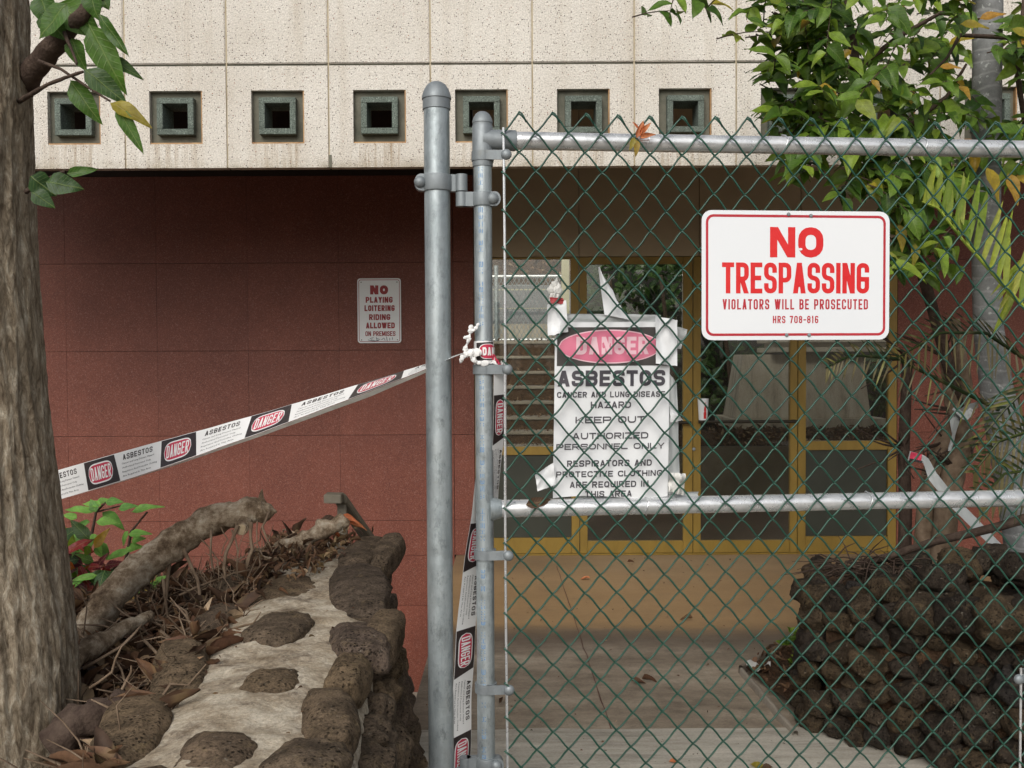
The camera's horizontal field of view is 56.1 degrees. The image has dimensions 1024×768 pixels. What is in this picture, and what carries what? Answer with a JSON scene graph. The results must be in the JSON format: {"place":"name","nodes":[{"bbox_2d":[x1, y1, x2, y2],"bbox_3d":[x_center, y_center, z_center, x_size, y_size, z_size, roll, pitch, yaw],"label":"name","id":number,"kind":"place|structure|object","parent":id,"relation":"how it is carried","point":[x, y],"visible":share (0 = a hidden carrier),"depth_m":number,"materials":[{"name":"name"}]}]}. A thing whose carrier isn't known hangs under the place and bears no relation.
{"place":"outdoors","nodes":[
{"label":"outdoors","id":0,"kind":"place"},
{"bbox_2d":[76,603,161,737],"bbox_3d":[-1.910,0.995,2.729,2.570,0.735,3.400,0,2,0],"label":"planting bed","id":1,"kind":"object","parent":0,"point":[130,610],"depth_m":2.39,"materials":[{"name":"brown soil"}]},
{"bbox_2d":[0,0,151,767],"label":"tree","id":2,"kind":"object","parent":1,"relation":"on","point":[39,653],"visible":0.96,"depth_m":2.01,"materials":[{"name":"brown plant"}]},
{"bbox_2d":[64,497,164,584],"bbox_3d":[-1.337,0.555,3.195,0.341,0.354,0.120,0,2,0],"label":"leafy seedling","id":3,"kind":"object","parent":1,"relation":"on","point":[110,517],"visible":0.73,"depth_m":3.21,"materials":[{"name":"green plant"}]},
{"bbox_2d":[65,520,165,602],"bbox_3d":[-1.324,0.646,3.054,0.499,0.448,0.356,0,2,0],"label":"croton shrub","id":4,"kind":"object","parent":1,"relation":"on","point":[80,551],"visible":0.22,"depth_m":3.00,"materials":[{"name":"green plant"}]},
{"bbox_2d":[0,525,305,767],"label":"dead twigs","id":5,"kind":"object","parent":1,"relation":"on","point":[157,620],"visible":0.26,"depth_m":2.49,"materials":[{"name":"brown wood"}]},
{"bbox_2d":[42,518,306,767],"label":"leaf litter","id":6,"kind":"object","parent":1,"relation":"on","point":[104,749],"visible":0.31,"depth_m":2.41,"materials":[{"name":"brown plant"}]},
{"bbox_2d":[39,688,124,761],"bbox_3d":[-0.856,0.708,2.007,0.239,0.137,0.092,-1,2,-27],"label":"dead root","id":7,"kind":"object","parent":6,"relation":"on","point":[81,721],"visible":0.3,"depth_m":1.96,"materials":[{"name":"brown wood"}]},
{"bbox_2d":[89,646,121,688],"bbox_3d":[-0.897,0.626,2.120,0.076,0.096,0.010,0,2,0],"label":"dead stick","id":8,"kind":"object","parent":6,"relation":"on","point":[105,676],"visible":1,"depth_m":2.12,"materials":[{"name":"brown wood"}]},
{"bbox_2d":[82,624,142,669],"bbox_3d":[-0.937,0.620,2.263,0.143,0.080,0.020,-2,2,-44],"label":"dead stick","id":9,"kind":"object","parent":6,"relation":"on","point":[125,642],"visible":0.98,"depth_m":2.25,"materials":[{"name":"brown wood"}]},
{"bbox_2d":[79,610,154,667],"bbox_3d":[-1.003,0.636,2.372,0.058,0.077,0.320,0,2,15],"label":"dead root","id":10,"kind":"object","parent":6,"relation":"on","point":[92,647],"visible":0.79,"depth_m":2.36,"materials":[{"name":"brown wood"}]},
{"bbox_2d":[121,665,132,689],"bbox_3d":[-0.867,0.672,2.121,0.056,0.102,0.010,0,2,-2],"label":"dead stick","id":11,"kind":"object","parent":6,"relation":"on","point":[127,679],"visible":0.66,"depth_m":2.12,"materials":[{"name":"brown wood"}]},
{"bbox_2d":[159,630,170,637],"bbox_3d":[-0.840,0.681,2.423,0.099,0.125,0.013,0,2,0],"label":"dead stick","id":12,"kind":"object","parent":6,"relation":"on","point":[163,633],"visible":0.21,"depth_m":2.42,"materials":[{"name":"brown wood"}]},
{"bbox_2d":[162,579,168,617],"bbox_3d":[-0.944,0.616,2.619,0.019,0.168,0.008,0,2,0],"label":"dead stick","id":13,"kind":"object","parent":6,"relation":"on","point":[164,595],"visible":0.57,"depth_m":2.62,"materials":[{"name":"brown wood"}]},
{"bbox_2d":[76,489,276,640],"bbox_3d":[-0.954,0.553,2.722,0.571,0.473,0.230,-1,2,-18],"label":"fallen log","id":14,"kind":"object","parent":6,"relation":"on","point":[131,576],"visible":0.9,"depth_m":2.73,"materials":[{"name":"brown wood"}]},
{"bbox_2d":[179,569,250,595],"bbox_3d":[-0.854,0.572,2.765,0.204,0.054,0.010,-1,2,-29],"label":"dead stick","id":15,"kind":"object","parent":6,"relation":"on","point":[195,587],"visible":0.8,"depth_m":2.75,"materials":[{"name":"brown wood"}]},
{"bbox_2d":[264,513,349,559],"bbox_3d":[-0.718,0.547,3.293,0.318,0.197,0.092,-1,2,-18],"label":"dead log","id":16,"kind":"object","parent":6,"relation":"on","point":[321,529],"visible":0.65,"depth_m":3.29,"materials":[{"name":"brown wood"}]},
{"bbox_2d":[29,0,1023,691],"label":"building","id":17,"kind":"structure","parent":0,"point":[231,234],"depth_m":6.70,"materials":[{"name":"red paint"}]},
{"bbox_2d":[357,278,400,342],"bbox_3d":[-0.927,-0.512,6.705,0.304,0.452,0.007,0,2,0],"label":"wall sign","id":18,"kind":"object","parent":17,"relation":"attached to","point":[379,308],"visible":1,"depth_m":6.71,"materials":[{"name":"white"}]},
{"bbox_2d":[579,257,692,552],"bbox_3d":[0.871,0.151,6.728,0.791,2.079,0.103,0,2,0],"label":"glazed door","id":19,"kind":"structure","parent":17,"relation":"in","point":[616,546],"depth_m":6.73,"materials":[{"name":"yellow metal"}]},
{"bbox_2d":[692,257,797,552],"bbox_3d":[1.631,0.147,6.728,0.741,2.079,0.103,0,2,0],"label":"glazed door","id":20,"kind":"structure","parent":17,"relation":"in","point":[757,546],"depth_m":6.74,"materials":[{"name":"yellow metal"}]},
{"bbox_2d":[492,285,569,323],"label":"road","id":21,"kind":"structure","parent":0,"point":[525,306],"depth_m":20.11,"materials":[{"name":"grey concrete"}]},
{"bbox_2d":[493,289,546,308],"bbox_3d":[-1.010,-1.899,21.254,16.000,0.663,3.800,0,2,0],"label":"road marking","id":22,"kind":"object","parent":21,"relation":"on","point":[519,308],"depth_m":19.41,"materials":[{"name":"white paint"}]},
{"bbox_2d":[492,260,569,285],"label":"hill","id":23,"kind":"structure","parent":0,"point":[530,265],"depth_m":24.80,"materials":[{"name":"soil"}]},
{"bbox_2d":[579,511,787,548],"bbox_3d":[2.606,1.146,8.367,6.000,0.001,3.200,0,2,0],"label":"door glass pane","id":24,"kind":"structure","parent":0,"point":[634,525],"depth_m":7.85,"materials":[{"name":"glass"}]},
{"bbox_2d":[679,446,787,495],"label":"planter wall","id":25,"kind":"structure","parent":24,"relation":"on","point":[744,466],"depth_m":9.13,"materials":[{"name":"concrete"}]},
{"bbox_2d":[413,554,991,729],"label":"entry floor","id":26,"kind":"structure","parent":0,"point":[631,661],"depth_m":4.78,"materials":[{"name":"beige concrete"}]},
{"bbox_2d":[556,566,610,727],"bbox_3d":[0.335,1.252,4.954,0.011,0.001,2.855,0,2,-2],"label":"saw cut","id":27,"kind":"object","parent":26,"relation":"on","point":[587,655],"visible":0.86,"depth_m":4.45,"materials":[{"name":"grey concrete"}]},
{"bbox_2d":[413,557,790,753],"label":"leaf crumbs","id":28,"kind":"object","parent":26,"relation":"on","point":[634,636],"visible":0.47,"depth_m":4.66,"materials":[{"name":"brown plant"}]},
{"bbox_2d":[632,677,644,682],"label":"dry leaf","id":29,"kind":"object","parent":26,"relation":"on","point":[637,679],"visible":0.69,"depth_m":4.09,"materials":[{"name":"brown plant"}]},
{"bbox_2d":[642,674,656,681],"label":"dry leaf","id":30,"kind":"object","parent":26,"relation":"on","point":[647,677],"visible":0.92,"depth_m":4.09,"materials":[{"name":"brown plant"}]},
{"bbox_2d":[739,634,797,734],"bbox_3d":[1.142,1.254,4.222,0.276,0.044,1.439,0,2,19],"label":"bed edging","id":31,"kind":"object","parent":26,"relation":"on","point":[767,701],"visible":0.59,"depth_m":3.93,"materials":[{"name":"concrete"}]},
{"bbox_2d":[746,646,824,728],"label":"bed soil","id":32,"kind":"structure","parent":26,"relation":"on","point":[774,678],"depth_m":4.13,"materials":[{"name":"brown soil"}]},
{"bbox_2d":[746,660,770,670],"bbox_3d":[1.065,1.214,4.147,0.122,0.035,0.070,0,2,0],"label":"white wrapper","id":33,"kind":"object","parent":32,"relation":"on","point":[751,663],"visible":0.65,"depth_m":4.14,"materials":[{"name":"paper"}]},
{"bbox_2d":[776,627,798,665],"bbox_3d":[1.196,1.152,4.180,0.153,0.128,0.420,1,2,27],"label":"green weed","id":34,"kind":"object","parent":32,"relation":"on","point":[791,638],"visible":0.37,"depth_m":4.32,"materials":[{"name":"green plant"}]},
{"bbox_2d":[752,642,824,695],"bbox_3d":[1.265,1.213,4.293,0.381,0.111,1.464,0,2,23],"label":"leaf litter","id":35,"kind":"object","parent":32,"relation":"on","point":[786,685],"visible":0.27,"depth_m":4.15,"materials":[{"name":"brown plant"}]},
{"bbox_2d":[787,543,1023,767],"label":"rock wall","id":36,"kind":"structure","parent":26,"relation":"on","point":[950,598],"depth_m":3.35,"materials":[{"name":"brown stone"}]},
{"bbox_2d":[853,337,916,558],"bbox_3d":[1.724,0.310,4.478,0.314,1.196,0.138,0,2,0],"label":"bare stem","id":37,"kind":"object","parent":36,"relation":"on","point":[904,483],"visible":0.6,"depth_m":4.49,"materials":[{"name":"brown plant"}]},
{"bbox_2d":[785,514,1023,583],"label":"dead palm frond","id":38,"kind":"object","parent":36,"relation":"on","point":[893,558],"visible":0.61,"depth_m":3.86,"materials":[{"name":"brown plant"}]},
{"bbox_2d":[819,0,1023,590],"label":"palm tree","id":39,"kind":"object","parent":36,"relation":"on","point":[986,69],"visible":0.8,"depth_m":3.78,"materials":[{"name":"green plant"}]},
{"bbox_2d":[895,330,975,563],"bbox_3d":[1.877,0.317,4.289,0.402,1.107,0.161,0,2,0],"label":"bare stem","id":40,"kind":"object","parent":36,"relation":"on","point":[955,461],"visible":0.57,"depth_m":4.27,"materials":[{"name":"brown plant"}]},
{"bbox_2d":[632,0,1023,407],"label":"leafy tree","id":41,"kind":"object","parent":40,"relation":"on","point":[812,29],"visible":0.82,"depth_m":3.49,"materials":[{"name":"green plant"}]},
{"bbox_2d":[904,319,972,553],"bbox_3d":[1.910,0.298,4.335,0.359,1.190,0.158,-1,2,-11],"label":"bare stem","id":42,"kind":"object","parent":40,"relation":"attached to","point":[924,527],"visible":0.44,"depth_m":4.33,"materials":[{"name":"plant"}]},
{"bbox_2d":[908,451,1000,543],"bbox_3d":[1.873,0.493,4.055,0.374,0.410,0.059,0,2,24],"label":"torn tape","id":43,"kind":"object","parent":40,"relation":"attached to","point":[965,513],"visible":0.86,"depth_m":4.08,"materials":[{"name":"white plastic"}]},
{"bbox_2d":[952,407,972,419],"bbox_3d":[1.921,0.122,4.086,0.098,0.059,0.021,0,2,0],"label":"torn plastic","id":44,"kind":"object","parent":40,"relation":"attached to","point":[968,413],"visible":0.57,"depth_m":4.08,"materials":[{"name":"white plastic"}]},
{"bbox_2d":[948,402,977,450],"bbox_3d":[1.932,0.182,4.107,0.130,0.214,0.028,-1,2,-9],"label":"torn plastic","id":45,"kind":"object","parent":40,"relation":"attached to","point":[955,421],"visible":0.78,"depth_m":4.11,"materials":[{"name":"white plastic"}]},
{"bbox_2d":[698,398,708,419],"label":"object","id":46,"kind":"object","parent":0,"point":[702,412],"visible":0.87,"depth_m":6.66,"materials":[{"name":"white paper"}]},
{"bbox_2d":[578,256,885,445],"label":"garden wall","id":47,"kind":"structure","parent":0,"point":[678,318],"depth_m":11.59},
{"bbox_2d":[678,429,885,445],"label":"planter soil","id":48,"kind":"structure","parent":0,"point":[708,437],"depth_m":9.34,"materials":[{"name":"brown soil"}]},
{"bbox_2d":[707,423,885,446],"bbox_3d":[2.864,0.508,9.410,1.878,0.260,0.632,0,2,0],"label":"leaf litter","id":49,"kind":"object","parent":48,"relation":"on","point":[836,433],"visible":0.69,"depth_m":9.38,"materials":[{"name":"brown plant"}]},
{"bbox_2d":[715,338,885,428],"bbox_3d":[3.104,-0.057,10.013,1.810,0.996,0.780,0,2,0],"label":"concrete pedestal","id":50,"kind":"object","parent":48,"relation":"on","point":[774,394],"visible":0.56,"depth_m":9.74,"materials":[{"name":"grey concrete"}]},
{"label":"footpath","id":51,"kind":"structure","parent":0,"visible":0},
{"bbox_2d":[414,81,466,767],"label":"gate post","id":52,"kind":"object","parent":51,"relation":"on","point":[437,183],"visible":0.98,"depth_m":2.24,"materials":[{"name":"metal"}]},
{"bbox_2d":[453,479,476,767],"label":"barricade tape","id":53,"kind":"object","parent":52,"relation":"attached to","point":[464,656],"visible":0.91,"depth_m":2.30,"materials":[{"name":"white plastic"}]},
{"bbox_2d":[456,111,1023,767],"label":"chain link gate","id":54,"kind":"structure","parent":52,"relation":"attached to","point":[490,143],"depth_m":2.29,"materials":[{"name":"metal"}]},
{"bbox_2d":[459,323,503,365],"bbox_3d":[-0.074,-0.083,2.249,0.105,0.119,0.059,-1,2,-24],"label":"tape knot","id":55,"kind":"object","parent":54,"relation":"attached to","point":[481,353],"visible":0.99,"depth_m":2.23,"materials":[{"name":"white plastic"}]},
{"bbox_2d":[58,353,462,498],"bbox_3d":[-0.839,0.167,2.532,1.592,0.498,0.066,0,2,21],"label":"barricade tape","id":56,"kind":"object","parent":55,"relation":"attached to","point":[91,475],"visible":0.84,"depth_m":2.52,"materials":[{"name":"white plastic"}]},
{"bbox_2d":[492,374,503,497],"bbox_3d":[-0.031,0.135,2.281,0.035,0.346,0.077,0,2,16],"label":"barricade tape","id":57,"kind":"object","parent":55,"relation":"hanging from","point":[498,432],"visible":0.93,"depth_m":2.27,"materials":[{"name":"white plastic"}]},
{"bbox_2d":[526,497,550,507],"bbox_3d":[0.068,0.278,2.260,0.071,0.025,0.016,-1,2,-23],"label":"dry leaf","id":58,"kind":"object","parent":54,"relation":"on","point":[536,501],"visible":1,"depth_m":2.26,"materials":[{"name":"brown plant"}]},
{"bbox_2d":[535,463,555,490],"bbox_3d":[0.079,0.220,2.265,0.050,0.068,0.008,0,2,0],"label":"paper strip","id":59,"kind":"object","parent":54,"relation":"attached to","point":[547,473],"visible":1,"depth_m":2.27,"materials":[{"name":"white paper"}]},
{"bbox_2d":[547,278,563,303],"bbox_3d":[0.102,-0.219,2.260,0.040,0.064,0.024,0,2,-6],"label":"crumpled wrapper","id":60,"kind":"object","parent":54,"relation":"attached to","point":[554,289],"visible":0.98,"depth_m":2.25,"materials":[{"name":"plastic"}]},
{"bbox_2d":[547,300,567,335],"bbox_3d":[0.107,-0.155,2.255,0.050,0.084,0.009,0,2,0],"label":"paper strip","id":61,"kind":"object","parent":54,"relation":"attached to","point":[556,323],"visible":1,"depth_m":2.25,"materials":[{"name":"white paper"}]},
{"bbox_2d":[553,314,697,497],"bbox_3d":[0.274,0.056,2.294,0.358,0.448,0.016,0,2,-6],"label":"danger poster","id":62,"kind":"object","parent":54,"relation":"attached to","point":[632,451],"visible":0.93,"depth_m":2.29,"materials":[{"name":"paper"}]},
{"bbox_2d":[598,267,628,319],"bbox_3d":[0.243,-0.214,2.274,0.076,0.125,0.014,0,2,-6],"label":"tape curl","id":63,"kind":"object","parent":62,"relation":"attached to","point":[609,305],"visible":0.93,"depth_m":2.28,"materials":[{"name":"white plastic"}]},
{"bbox_2d":[629,120,655,156],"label":"dry leaves","id":64,"kind":"object","parent":54,"relation":"attached to","point":[640,132],"visible":1,"depth_m":2.24,"materials":[{"name":"orange plant"}]},
{"bbox_2d":[655,316,676,365],"bbox_3d":[0.367,-0.102,2.283,0.054,0.119,0.011,0,2,0],"label":"paper strip","id":65,"kind":"object","parent":54,"relation":"attached to","point":[666,341],"visible":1,"depth_m":2.28,"materials":[{"name":"white paper"}]},
{"bbox_2d":[669,405,682,421],"bbox_3d":[0.393,0.070,2.296,0.034,0.043,0.008,0,2,0],"label":"paper flap","id":66,"kind":"object","parent":54,"relation":"attached to","point":[673,414],"visible":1,"depth_m":2.29,"materials":[{"name":"white paper"}]},
{"bbox_2d":[668,472,685,494],"bbox_3d":[0.395,0.239,2.293,0.042,0.056,0.019,0,2,0],"label":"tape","id":67,"kind":"object","parent":54,"relation":"attached to","point":[679,479],"visible":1,"depth_m":2.29,"materials":[{"name":"plastic"}]},
{"bbox_2d":[702,210,889,339],"bbox_3d":[0.678,-0.259,2.300,0.464,0.307,0.024,0,2,-6],"label":"no trespassing sign","id":68,"kind":"object","parent":54,"relation":"attached to","point":[795,275],"visible":1,"depth_m":2.29,"materials":[{"name":"white metal"}]},
{"label":"sunken floor","id":69,"kind":"structure","parent":0,"visible":0},
{"bbox_2d":[324,492,373,539],"bbox_3d":[-0.723,0.876,4.377,0.095,0.806,0.455,0,2,17],"label":"handrail","id":70,"kind":"object","parent":69,"relation":"on","point":[342,502],"visible":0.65,"depth_m":4.24,"materials":[{"name":"grey metal"}]},
{"label":"ground","id":71,"kind":"structure","parent":0,"visible":0},
{"bbox_2d":[87,532,427,767],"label":"stone wall","id":72,"kind":"structure","parent":71,"relation":"on","point":[353,696],"depth_m":2.04,"materials":[{"name":"stone"}]},
{"bbox_2d":[143,639,156,653],"bbox_3d":[-0.845,0.663,2.335,0.146,0.069,0.028,0,2,21],"label":"dead stick","id":73,"kind":"object","parent":72,"relation":"on","point":[150,646],"visible":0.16,"depth_m":2.35,"materials":[{"name":"brown wood"}]},
{"bbox_2d":[205,526,373,733],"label":"leaf litter","id":74,"kind":"object","parent":72,"relation":"on","point":[321,549],"visible":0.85,"depth_m":3.05,"materials":[{"name":"brown plant"}]},
{"bbox_2d":[321,515,333,519],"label":"dry leaf","id":75,"kind":"object","parent":72,"relation":"on","point":[328,517],"visible":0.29,"depth_m":3.37,"materials":[{"name":"brown plant"}]},
{"bbox_2d":[350,521,366,530],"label":"dry leaf","id":76,"kind":"object","parent":72,"relation":"on","point":[356,524],"visible":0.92,"depth_m":3.38,"materials":[{"name":"orange plant"}]},
{"bbox_2d":[343,513,360,525],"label":"dry leaf","id":77,"kind":"object","parent":76,"relation":"on","point":[351,518],"visible":0.66,"depth_m":3.37,"materials":[{"name":"orange plant"}]},
{"bbox_2d":[493,341,554,445],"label":"outdoor steps","id":78,"kind":"structure","parent":71,"relation":"on","point":[525,362],"depth_m":15.35,"materials":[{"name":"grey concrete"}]},
{"bbox_2d":[492,265,560,340],"bbox_3d":[-0.857,-1.246,16.691,3.707,1.611,0.081,0,2,0],"label":"street fence","id":79,"kind":"object","parent":78,"relation":"on","point":[495,277],"visible":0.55,"depth_m":16.65,"materials":[{"name":"metal"}]},
{"bbox_2d":[492,260,569,445],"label":"leaf litter","id":80,"kind":"object","parent":78,"relation":"on","point":[535,268],"visible":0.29,"depth_m":23.99,"materials":[{"name":"brown plant"}]},
{"bbox_2d":[493,324,554,337],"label":"retaining wall","id":81,"kind":"structure","parent":71,"relation":"on","point":[525,331],"depth_m":16.82,"materials":[{"name":"concrete"}]},
{"bbox_2d":[561,260,568,313],"bbox_3d":[0.760,-0.595,13.639,0.110,3.200,0.100,0,2,0],"label":"cream post","id":82,"kind":"object","parent":71,"relation":"on","point":[565,272],"depth_m":13.56,"materials":[{"name":"beige paint"}]},
{"bbox_2d":[419,727,957,767],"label":"kerb strip","id":83,"kind":"object","parent":71,"relation":"on","point":[553,748],"visible":0.34,"depth_m":3.38,"materials":[{"name":"concrete"}]},
{"bbox_2d":[762,763,771,767],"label":"dry leaf","id":84,"kind":"object","parent":83,"relation":"on","point":[765,765],"visible":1,"depth_m":3.23,"materials":[{"name":"brown plant"}]},
{"bbox_2d":[587,256,885,445],"bbox_3d":[2.642,-0.253,10.915,3.948,2.710,1.107,0,2,0],"label":"courtyard shrub","id":85,"kind":"object","parent":71,"relation":"on","point":[728,347],"visible":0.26,"depth_m":10.84,"materials":[{"name":"green plant"}]},
{"bbox_2d":[751,761,762,767],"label":"dry leaf","id":86,"kind":"object","parent":71,"relation":"on","point":[755,764],"visible":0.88,"depth_m":3.24,"materials":[{"name":"yellow plant"}]}
]}

